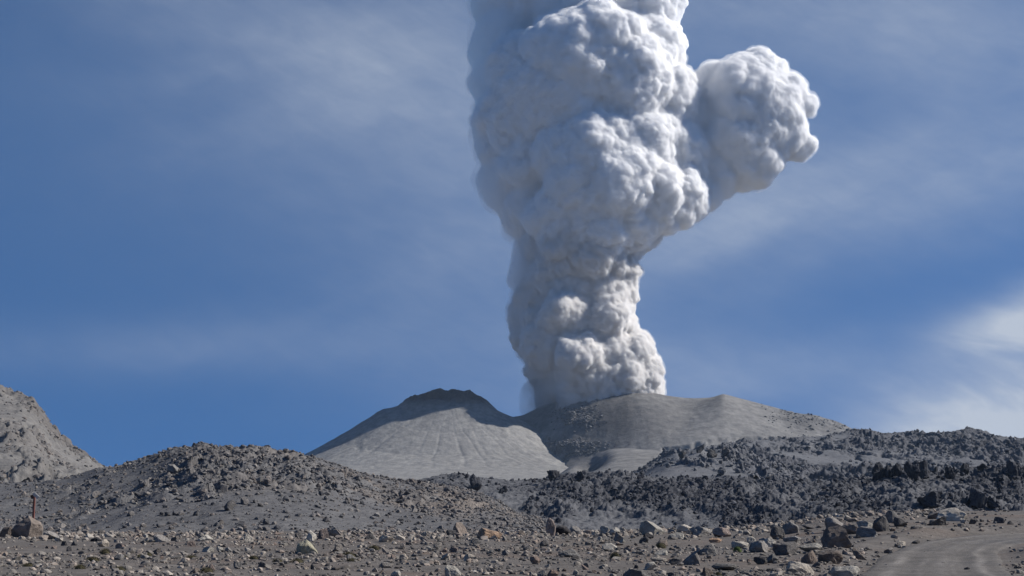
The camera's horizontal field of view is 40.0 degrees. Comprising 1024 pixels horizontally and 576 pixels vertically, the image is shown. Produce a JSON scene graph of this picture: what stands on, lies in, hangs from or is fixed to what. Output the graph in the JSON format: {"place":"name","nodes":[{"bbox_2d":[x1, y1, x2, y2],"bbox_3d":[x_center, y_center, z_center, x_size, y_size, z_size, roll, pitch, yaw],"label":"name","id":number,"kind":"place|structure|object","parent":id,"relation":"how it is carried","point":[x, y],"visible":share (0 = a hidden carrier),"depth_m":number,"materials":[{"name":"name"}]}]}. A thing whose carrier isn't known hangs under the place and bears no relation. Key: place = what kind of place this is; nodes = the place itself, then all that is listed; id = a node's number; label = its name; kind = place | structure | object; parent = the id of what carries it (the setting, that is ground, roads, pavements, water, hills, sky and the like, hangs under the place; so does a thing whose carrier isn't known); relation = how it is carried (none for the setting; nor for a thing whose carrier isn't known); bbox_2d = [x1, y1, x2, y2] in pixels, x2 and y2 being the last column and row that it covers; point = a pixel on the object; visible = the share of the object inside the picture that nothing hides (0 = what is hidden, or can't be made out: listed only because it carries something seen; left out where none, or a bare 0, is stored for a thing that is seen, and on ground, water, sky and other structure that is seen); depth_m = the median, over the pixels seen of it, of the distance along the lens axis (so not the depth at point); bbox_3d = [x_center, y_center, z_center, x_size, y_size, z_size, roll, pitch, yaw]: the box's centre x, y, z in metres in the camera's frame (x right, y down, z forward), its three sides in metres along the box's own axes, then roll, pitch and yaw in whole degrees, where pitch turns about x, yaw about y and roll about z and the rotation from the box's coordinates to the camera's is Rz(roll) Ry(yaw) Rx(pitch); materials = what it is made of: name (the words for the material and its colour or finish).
{"place":"outdoors","nodes":[
{"label":"outdoors","id":0,"kind":"place"},
{"bbox_2d":[0,385,102,482],"bbox_3d":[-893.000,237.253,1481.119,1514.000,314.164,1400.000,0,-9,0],"label":"mountain","id":1,"kind":"structure","parent":0,"point":[19,473],"depth_m":1151.78,"materials":[{"name":"grey stone"}]},
{"bbox_2d":[0,387,107,481],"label":"mountain rubble","id":2,"kind":"object","parent":1,"relation":"on","point":[3,475],"visible":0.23,"depth_m":1151.29,"materials":[{"name":"stone"}]},
{"bbox_2d":[0,443,544,531],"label":"hill","id":3,"kind":"structure","parent":0,"point":[152,517],"depth_m":197.38,"materials":[{"name":"grey stone"}]},
{"bbox_2d":[167,464,178,472],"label":"hill boulder","id":4,"kind":"object","parent":3,"relation":"on","point":[172,468],"visible":0.96,"depth_m":227.32,"materials":[{"name":"grey stone"}]},
{"bbox_2d":[224,500,234,510],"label":"hill boulder","id":5,"kind":"object","parent":3,"relation":"on","point":[229,505],"visible":0.97,"depth_m":173.14,"materials":[{"name":"stone"}]},
{"bbox_2d":[0,441,559,531],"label":"hill rubble","id":6,"kind":"object","parent":3,"relation":"on","point":[531,519],"visible":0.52,"depth_m":206.92,"materials":[{"name":"stone"}]},
{"bbox_2d":[304,388,568,480],"bbox_3d":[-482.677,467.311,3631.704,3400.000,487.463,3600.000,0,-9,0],"label":"volcano cone","id":7,"kind":"object","parent":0,"point":[434,432],"visible":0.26,"depth_m":3815.41,"materials":[{"name":"grey stone"}]},
{"bbox_2d":[0,510,1023,575],"bbox_3d":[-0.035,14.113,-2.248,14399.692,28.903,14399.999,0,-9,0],"label":"ground","id":8,"kind":"structure","parent":0,"point":[936,533],"depth_m":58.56,"materials":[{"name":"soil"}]},
{"bbox_2d":[0,527,11,536],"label":"boulder","id":9,"kind":"object","parent":8,"relation":"on","point":[5,531],"visible":0.57,"depth_m":97.63,"materials":[{"name":"grey stone"}]},
{"bbox_2d":[11,516,42,536],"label":"boulder","id":10,"kind":"object","parent":8,"relation":"on","point":[28,526],"visible":0.73,"depth_m":94.67,"materials":[{"name":"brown stone"}]},
{"bbox_2d":[30,492,38,518],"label":"marker post","id":11,"kind":"object","parent":8,"relation":"on","point":[34,496],"visible":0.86,"depth_m":96.17,"materials":[{"name":"metal"}]},
{"bbox_2d":[43,531,58,538],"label":"boulder","id":12,"kind":"object","parent":8,"relation":"on","point":[51,535],"visible":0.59,"depth_m":89.11,"materials":[{"name":"grey stone"}]},
{"bbox_2d":[97,539,108,546],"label":"stone","id":13,"kind":"object","parent":8,"relation":"on","point":[104,543],"visible":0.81,"depth_m":68.84,"materials":[{"name":"white stone"}]},
{"bbox_2d":[153,534,170,541],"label":"boulder","id":14,"kind":"object","parent":8,"relation":"on","point":[159,538],"visible":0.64,"depth_m":77.72,"materials":[{"name":"grey stone"}]},
{"bbox_2d":[197,534,212,541],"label":"boulder","id":15,"kind":"object","parent":8,"relation":"on","point":[204,537],"visible":0.78,"depth_m":77.64,"materials":[{"name":"stone"}]},
{"bbox_2d":[199,566,215,572],"bbox_3d":[-8.211,7.609,37.864,0.557,0.269,0.455,4,-10,-22],"label":"dry tuft","id":16,"kind":"object","parent":8,"relation":"on","point":[205,569],"visible":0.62,"depth_m":37.80,"materials":[{"name":"plant"}]},
{"bbox_2d":[202,546,213,551],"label":"stone","id":17,"kind":"object","parent":8,"relation":"on","point":[208,549],"visible":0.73,"depth_m":60.62,"materials":[{"name":"grey stone"}]},
{"bbox_2d":[296,539,317,553],"bbox_3d":[-8.508,10.850,58.444,0.919,0.792,0.735,1,-9,-7],"label":"boulder","id":18,"kind":"object","parent":8,"relation":"on","point":[306,546],"visible":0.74,"depth_m":58.17,"materials":[{"name":"beige stone"}]},
{"bbox_2d":[306,530,316,540],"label":"stone","id":19,"kind":"object","parent":8,"relation":"on","point":[311,536],"visible":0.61,"depth_m":79.73,"materials":[{"name":"white stone"}]},
{"bbox_2d":[318,528,328,538],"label":"boulder","id":20,"kind":"object","parent":8,"relation":"on","point":[323,533],"visible":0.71,"depth_m":86.56,"materials":[{"name":"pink stone"}]},
{"bbox_2d":[329,526,340,536],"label":"boulder","id":21,"kind":"object","parent":8,"relation":"on","point":[333,531],"visible":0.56,"depth_m":94.60,"materials":[{"name":"grey stone"}]},
{"bbox_2d":[380,562,391,567],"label":"stone","id":22,"kind":"object","parent":8,"relation":"on","point":[385,565],"visible":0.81,"depth_m":42.68,"materials":[{"name":"grey stone"}]},
{"bbox_2d":[379,535,393,541],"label":"boulder","id":23,"kind":"object","parent":8,"relation":"on","point":[384,538],"visible":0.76,"depth_m":77.61,"materials":[{"name":"stone"}]},
{"bbox_2d":[444,565,460,575],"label":"boulder","id":24,"kind":"object","parent":8,"relation":"on","point":[451,570],"visible":0.96,"depth_m":38.80,"materials":[{"name":"stone"}]},
{"bbox_2d":[453,522,466,533],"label":"boulder","id":25,"kind":"object","parent":8,"relation":"on","point":[459,527],"visible":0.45,"depth_m":104.64,"materials":[{"name":"brown stone"}]},
{"bbox_2d":[5,509,940,544],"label":"rim rubble","id":26,"kind":"object","parent":8,"relation":"on","point":[532,535],"visible":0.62,"depth_m":99.37,"materials":[{"name":"stone"}]},
{"bbox_2d":[477,528,501,538],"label":"boulder","id":27,"kind":"object","parent":8,"relation":"on","point":[485,532],"visible":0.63,"depth_m":86.62,"materials":[{"name":"beige stone"}]},
{"bbox_2d":[0,508,1023,575],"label":"stones","id":28,"kind":"object","parent":8,"relation":"on","point":[153,558],"visible":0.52,"depth_m":52.57,"materials":[{"name":"grey stone"}]},
{"bbox_2d":[530,556,540,563],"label":"stone","id":29,"kind":"object","parent":8,"relation":"on","point":[534,559],"visible":0.81,"depth_m":46.56,"materials":[{"name":"grey stone"}]},
{"bbox_2d":[546,518,555,535],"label":"stone","id":30,"kind":"object","parent":8,"relation":"on","point":[550,527],"visible":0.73,"depth_m":100.68,"materials":[{"name":"grey stone"}]},
{"bbox_2d":[547,569,558,575],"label":"boulder","id":31,"kind":"object","parent":8,"relation":"on","point":[551,572],"visible":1,"depth_m":37.40,"materials":[{"name":"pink stone"}]},
{"bbox_2d":[555,525,570,534],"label":"boulder","id":32,"kind":"object","parent":8,"relation":"on","point":[561,529],"visible":0.66,"depth_m":103.31,"materials":[{"name":"black stone"}]},
{"bbox_2d":[558,549,580,556],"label":"boulder","id":33,"kind":"object","parent":8,"relation":"on","point":[569,553],"visible":0.82,"depth_m":52.19,"materials":[{"name":"grey stone"}]},
{"bbox_2d":[570,526,581,533],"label":"stone","id":34,"kind":"object","parent":8,"relation":"on","point":[576,529],"visible":0.63,"depth_m":105.46,"materials":[{"name":"grey stone"}]},
{"bbox_2d":[602,543,616,550],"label":"boulder","id":35,"kind":"object","parent":8,"relation":"on","point":[611,546],"visible":0.58,"depth_m":61.76,"materials":[{"name":"stone"}]},
{"bbox_2d":[608,527,619,534],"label":"stone","id":36,"kind":"object","parent":8,"relation":"on","point":[614,530],"visible":0.76,"depth_m":99.62,"materials":[{"name":"grey stone"}]},
{"bbox_2d":[614,532,625,542],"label":"stone","id":37,"kind":"object","parent":8,"relation":"on","point":[617,537],"visible":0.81,"depth_m":77.23,"materials":[{"name":"grey stone"}]},
{"bbox_2d":[623,569,647,575],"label":"boulder","id":38,"kind":"object","parent":8,"relation":"on","point":[635,572],"visible":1,"depth_m":35.99,"materials":[{"name":"grey stone"}]},
{"bbox_2d":[644,562,656,569],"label":"boulder","id":39,"kind":"object","parent":8,"relation":"on","point":[650,566],"visible":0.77,"depth_m":42.67,"materials":[{"name":"stone"}]},
{"bbox_2d":[639,521,664,534],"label":"boulder","id":40,"kind":"object","parent":8,"relation":"on","point":[645,527],"visible":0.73,"depth_m":95.18,"materials":[{"name":"stone"}]},
{"bbox_2d":[654,550,667,555],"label":"boulder","id":41,"kind":"object","parent":8,"relation":"on","point":[662,552],"visible":0.67,"depth_m":52.24,"materials":[{"name":"stone"}]},
{"bbox_2d":[667,557,681,564],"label":"boulder","id":42,"kind":"object","parent":8,"relation":"on","point":[673,561],"visible":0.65,"depth_m":45.15,"materials":[{"name":"stone"}]},
{"bbox_2d":[668,532,683,538],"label":"boulder","id":43,"kind":"object","parent":8,"relation":"on","point":[679,535],"visible":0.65,"depth_m":82.37,"materials":[{"name":"stone"}]},
{"bbox_2d":[677,524,690,532],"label":"boulder","id":44,"kind":"object","parent":8,"relation":"on","point":[684,528],"visible":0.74,"depth_m":96.38,"materials":[{"name":"stone"}]},
{"bbox_2d":[682,550,699,564],"bbox_3d":[5.781,8.772,45.366,0.712,0.650,0.570,-3,-9,17],"label":"boulder","id":45,"kind":"object","parent":8,"relation":"on","point":[693,557],"visible":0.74,"depth_m":45.12,"materials":[{"name":"grey stone"}]},
{"bbox_2d":[689,526,710,536],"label":"boulder","id":46,"kind":"object","parent":8,"relation":"on","point":[699,530],"visible":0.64,"depth_m":87.69,"materials":[{"name":"grey stone"}]},
{"bbox_2d":[697,544,716,554],"bbox_3d":[7.400,9.986,53.318,0.776,0.552,0.620,-3,-9,17],"label":"boulder","id":47,"kind":"object","parent":8,"relation":"on","point":[709,549],"visible":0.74,"depth_m":53.15,"materials":[{"name":"grey stone"}]},
{"bbox_2d":[702,567,713,575],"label":"stone","id":48,"kind":"object","parent":8,"relation":"on","point":[707,571],"visible":0.88,"depth_m":39.32,"materials":[{"name":"grey stone"}]},
{"bbox_2d":[712,527,730,536],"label":"boulder","id":49,"kind":"object","parent":8,"relation":"on","point":[720,532],"visible":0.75,"depth_m":84.12,"materials":[{"name":"grey stone"}]},
{"bbox_2d":[711,564,737,570],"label":"boulder","id":50,"kind":"object","parent":8,"relation":"on","point":[731,567],"visible":0.84,"depth_m":42.06,"materials":[{"name":"grey stone"}]},
{"bbox_2d":[731,541,748,548],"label":"boulder","id":51,"kind":"object","parent":8,"relation":"on","point":[734,544],"visible":0.73,"depth_m":60.42,"materials":[{"name":"stone"}]},
{"bbox_2d":[749,541,767,551],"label":"boulder","id":52,"kind":"object","parent":8,"relation":"on","point":[758,546],"visible":0.82,"depth_m":56.58,"materials":[{"name":"grey stone"}]},
{"bbox_2d":[753,556,766,564],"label":"boulder","id":53,"kind":"object","parent":8,"relation":"on","point":[760,560],"visible":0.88,"depth_m":45.77,"materials":[{"name":"stone"}]},
{"bbox_2d":[764,538,774,546],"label":"stone","id":54,"kind":"object","parent":8,"relation":"on","point":[769,542],"visible":0.45,"depth_m":61.64,"materials":[{"name":"grey stone"}]},
{"bbox_2d":[767,554,777,562],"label":"stone","id":55,"kind":"object","parent":8,"relation":"on","point":[771,558],"visible":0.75,"depth_m":46.38,"materials":[{"name":"grey stone"}]},
{"bbox_2d":[770,525,784,538],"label":"boulder","id":56,"kind":"object","parent":8,"relation":"on","point":[776,531],"visible":0.66,"depth_m":72.75,"materials":[{"name":"stone"}]},
{"bbox_2d":[772,542,798,555],"bbox_3d":[10.181,9.709,51.974,0.940,0.668,0.655,4,-10,-24],"label":"boulder","id":57,"kind":"object","parent":8,"relation":"on","point":[785,548],"visible":0.78,"depth_m":51.81,"materials":[{"name":"stone"}]},
{"bbox_2d":[782,521,798,533],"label":"boulder","id":58,"kind":"object","parent":8,"relation":"on","point":[789,527],"visible":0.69,"depth_m":77.43,"materials":[{"name":"grey stone"}]},
{"bbox_2d":[783,536,800,542],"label":"boulder","id":59,"kind":"object","parent":8,"relation":"on","point":[796,539],"visible":0.69,"depth_m":64.48,"materials":[{"name":"grey stone"}]},
{"bbox_2d":[786,561,813,574],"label":"boulder","id":60,"kind":"object","parent":8,"relation":"on","point":[802,567],"visible":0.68,"depth_m":36.58,"materials":[{"name":"stone"}]},
{"bbox_2d":[801,550,817,563],"bbox_3d":[9.042,8.253,42.793,0.497,0.553,0.382,4,-10,-22],"label":"boulder","id":61,"kind":"object","parent":8,"relation":"on","point":[809,557],"visible":0.74,"depth_m":42.64,"materials":[{"name":"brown stone"}]},
{"bbox_2d":[799,543,821,552],"bbox_3d":[11.219,9.811,52.838,0.871,0.469,0.697,-2,-9,14],"label":"boulder","id":62,"kind":"object","parent":8,"relation":"on","point":[807,548],"visible":0.72,"depth_m":52.67,"materials":[{"name":"stone"}]},
{"bbox_2d":[801,523,825,528],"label":"boulder","id":63,"kind":"object","parent":8,"relation":"on","point":[811,526],"visible":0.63,"depth_m":79.85,"materials":[{"name":"stone"}]},
{"bbox_2d":[818,550,842,563],"bbox_3d":[10.077,8.578,44.515,0.790,0.577,0.540,-2,-9,13],"label":"boulder","id":64,"kind":"object","parent":8,"relation":"on","point":[833,556],"visible":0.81,"depth_m":44.37,"materials":[{"name":"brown stone"}]},
{"bbox_2d":[824,516,842,527],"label":"boulder","id":65,"kind":"object","parent":8,"relation":"on","point":[829,521],"visible":0.41,"depth_m":74.14,"materials":[{"name":"grey stone"}]},
{"bbox_2d":[821,525,851,547],"bbox_3d":[12.527,9.755,54.392,1.085,1.142,0.782,0,-9,-1],"label":"boulder","id":66,"kind":"object","parent":8,"relation":"on","point":[836,536],"visible":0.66,"depth_m":54.08,"materials":[{"name":"grey stone"}]},
{"bbox_2d":[831,565,859,575],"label":"boulder","id":67,"kind":"object","parent":8,"relation":"on","point":[851,570],"visible":1,"depth_m":36.10,"materials":[{"name":"stone"}]},
{"bbox_2d":[842,521,857,533],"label":"boulder","id":68,"kind":"object","parent":8,"relation":"on","point":[850,528],"visible":0.56,"depth_m":71.05,"materials":[{"name":"grey stone"}]},
{"bbox_2d":[852,548,865,559],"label":"boulder","id":69,"kind":"object","parent":8,"relation":"on","point":[857,554],"visible":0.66,"depth_m":49.45,"materials":[{"name":"grey stone"}]},
{"bbox_2d":[856,521,872,526],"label":"boulder","id":70,"kind":"object","parent":8,"relation":"on","point":[864,523],"visible":0.59,"depth_m":75.97,"materials":[{"name":"stone"}]},
{"bbox_2d":[856,526,877,537],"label":"boulder","id":71,"kind":"object","parent":8,"relation":"on","point":[863,532],"visible":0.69,"depth_m":66.64,"materials":[{"name":"grey stone"}]},
{"bbox_2d":[872,515,888,531],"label":"boulder","id":72,"kind":"object","parent":8,"relation":"on","point":[880,523],"visible":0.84,"depth_m":72.05,"materials":[{"name":"stone"}]},
{"bbox_2d":[886,510,897,522],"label":"stone","id":73,"kind":"object","parent":8,"relation":"on","point":[890,515],"visible":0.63,"depth_m":79.23,"materials":[{"name":"grey stone"}]},
{"bbox_2d":[893,516,906,526],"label":"boulder","id":74,"kind":"object","parent":8,"relation":"on","point":[898,522],"visible":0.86,"depth_m":75.71,"materials":[{"name":"stone"}]},
{"bbox_2d":[927,516,946,524],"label":"boulder","id":75,"kind":"object","parent":8,"relation":"on","point":[941,521],"visible":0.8,"depth_m":77.42,"materials":[{"name":"stone"}]},
{"bbox_2d":[936,507,966,520],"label":"boulder","id":76,"kind":"object","parent":8,"relation":"on","point":[953,514],"visible":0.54,"depth_m":84.10,"materials":[{"name":"stone"}]},
{"bbox_2d":[0,0,1023,466],"label":"sky","id":77,"kind":"structure","parent":0,"point":[279,224],"materials":[{"name":"blue"}]},
{"bbox_2d":[560,448,661,473],"bbox_3d":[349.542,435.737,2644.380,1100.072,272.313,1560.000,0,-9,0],"label":"ash mound","id":78,"kind":"object","parent":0,"point":[630,459],"visible":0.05,"depth_m":2558.88,"materials":[{"name":"grey sand"}]},
{"bbox_2d":[515,390,851,466],"bbox_3d":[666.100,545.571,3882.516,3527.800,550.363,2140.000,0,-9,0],"label":"volcano dome","id":79,"kind":"structure","parent":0,"point":[642,420],"depth_m":3853.66,"materials":[{"name":"grey stone"}]},
{"bbox_2d":[545,399,848,460],"bbox_3d":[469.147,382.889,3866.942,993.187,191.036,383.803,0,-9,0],"label":"summit rubble","id":80,"kind":"object","parent":79,"relation":"on","point":[576,420],"visible":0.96,"depth_m":3886.51,"materials":[{"name":"grey stone"}]},
{"bbox_2d":[419,460,1023,529],"bbox_3d":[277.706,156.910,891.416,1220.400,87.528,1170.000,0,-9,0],"label":"lava field","id":81,"kind":"structure","parent":0,"point":[634,515],"depth_m":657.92,"materials":[{"name":"grey stone"}]},
{"bbox_2d":[469,474,481,490],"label":"rock crag","id":82,"kind":"structure","parent":81,"relation":"on","point":[475,483],"depth_m":809.73,"materials":[{"name":"grey stone"}]},
{"bbox_2d":[547,470,559,480],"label":"rock crag","id":83,"kind":"structure","parent":81,"relation":"on","point":[554,474],"depth_m":891.23,"materials":[{"name":"grey stone"}]},
{"bbox_2d":[574,471,584,480],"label":"rock crag","id":84,"kind":"structure","parent":81,"relation":"on","point":[579,476],"depth_m":810.70,"materials":[{"name":"grey stone"}]},
{"bbox_2d":[872,462,884,479],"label":"rock crag","id":85,"kind":"structure","parent":81,"relation":"on","point":[878,471],"depth_m":790.25,"materials":[{"name":"grey stone"}]},
{"bbox_2d":[884,464,890,477],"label":"rock crag","id":86,"kind":"structure","parent":81,"relation":"on","point":[887,471],"depth_m":788.72,"materials":[{"name":"grey stone"}]},
{"bbox_2d":[891,463,901,476],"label":"rock crag","id":87,"kind":"structure","parent":81,"relation":"on","point":[896,469],"depth_m":786.82,"materials":[{"name":"grey stone"}]},
{"bbox_2d":[904,460,919,480],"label":"rock crag","id":88,"kind":"structure","parent":81,"relation":"on","point":[912,470],"depth_m":749.84,"materials":[{"name":"grey stone"}]},
{"bbox_2d":[919,460,929,478],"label":"rock crag","id":89,"kind":"structure","parent":81,"relation":"on","point":[924,470],"depth_m":761.18,"materials":[{"name":"grey stone"}]},
{"bbox_2d":[917,490,942,507],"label":"boulder","id":90,"kind":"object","parent":81,"relation":"on","point":[933,499],"visible":1,"depth_m":535.62,"materials":[{"name":"grey stone"}]},
{"bbox_2d":[944,466,955,478],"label":"rock crag","id":91,"kind":"structure","parent":81,"relation":"on","point":[949,473],"depth_m":755.89,"materials":[{"name":"grey stone"}]},
{"bbox_2d":[960,463,969,474],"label":"rock crag","id":92,"kind":"structure","parent":81,"relation":"on","point":[965,468],"depth_m":775.21,"materials":[{"name":"grey stone"}]},
{"bbox_2d":[969,487,987,507],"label":"boulder","id":93,"kind":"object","parent":81,"relation":"on","point":[978,498],"visible":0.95,"depth_m":561.35,"materials":[{"name":"grey stone"}]},
{"bbox_2d":[987,496,1000,507],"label":"rock crag","id":94,"kind":"structure","parent":81,"relation":"on","point":[991,503],"depth_m":562.80,"materials":[{"name":"grey stone"}]},
{"bbox_2d":[1006,459,1021,479],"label":"rock crag","id":95,"kind":"structure","parent":81,"relation":"on","point":[1014,471],"depth_m":692.34,"materials":[{"name":"grey stone"}]},
{"bbox_2d":[645,445,797,479],"bbox_3d":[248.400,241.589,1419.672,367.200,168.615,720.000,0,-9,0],"label":"rubble hump","id":96,"kind":"object","parent":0,"point":[710,471],"visible":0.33,"depth_m":1262.97,"materials":[{"name":"grey stone"}]},
{"bbox_2d":[707,449,717,457],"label":"rock crag","id":97,"kind":"structure","parent":96,"relation":"on","point":[712,454],"depth_m":1346.74,"materials":[{"name":"stone"}]},
{"bbox_2d":[721,447,729,457],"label":"rock crag","id":98,"kind":"structure","parent":96,"relation":"on","point":[725,451],"depth_m":1333.33,"materials":[{"name":"stone"}]},
{"bbox_2d":[649,443,829,481],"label":"hump rubble","id":99,"kind":"object","parent":96,"relation":"on","point":[721,470],"visible":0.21,"depth_m":1293.62,"materials":[{"name":"grey stone"}]},
{"bbox_2d":[634,426,1023,479],"bbox_3d":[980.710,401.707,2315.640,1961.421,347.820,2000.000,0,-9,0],"label":"ridge","id":100,"kind":"structure","parent":0,"point":[838,457],"depth_m":1856.06,"materials":[{"name":"grey stone"}]},
{"bbox_2d":[631,427,1023,480],"bbox_3d":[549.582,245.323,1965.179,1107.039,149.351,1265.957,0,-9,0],"label":"ridge rubble","id":101,"kind":"object","parent":100,"relation":"on","point":[842,476],"visible":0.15,"depth_m":1863.04,"materials":[{"name":"grey stone"}]},
{"bbox_2d":[860,533,1023,575],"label":"dirt road","id":102,"kind":"structure","parent":0,"point":[977,555],"depth_m":49.84,"materials":[{"name":"grey soil"}]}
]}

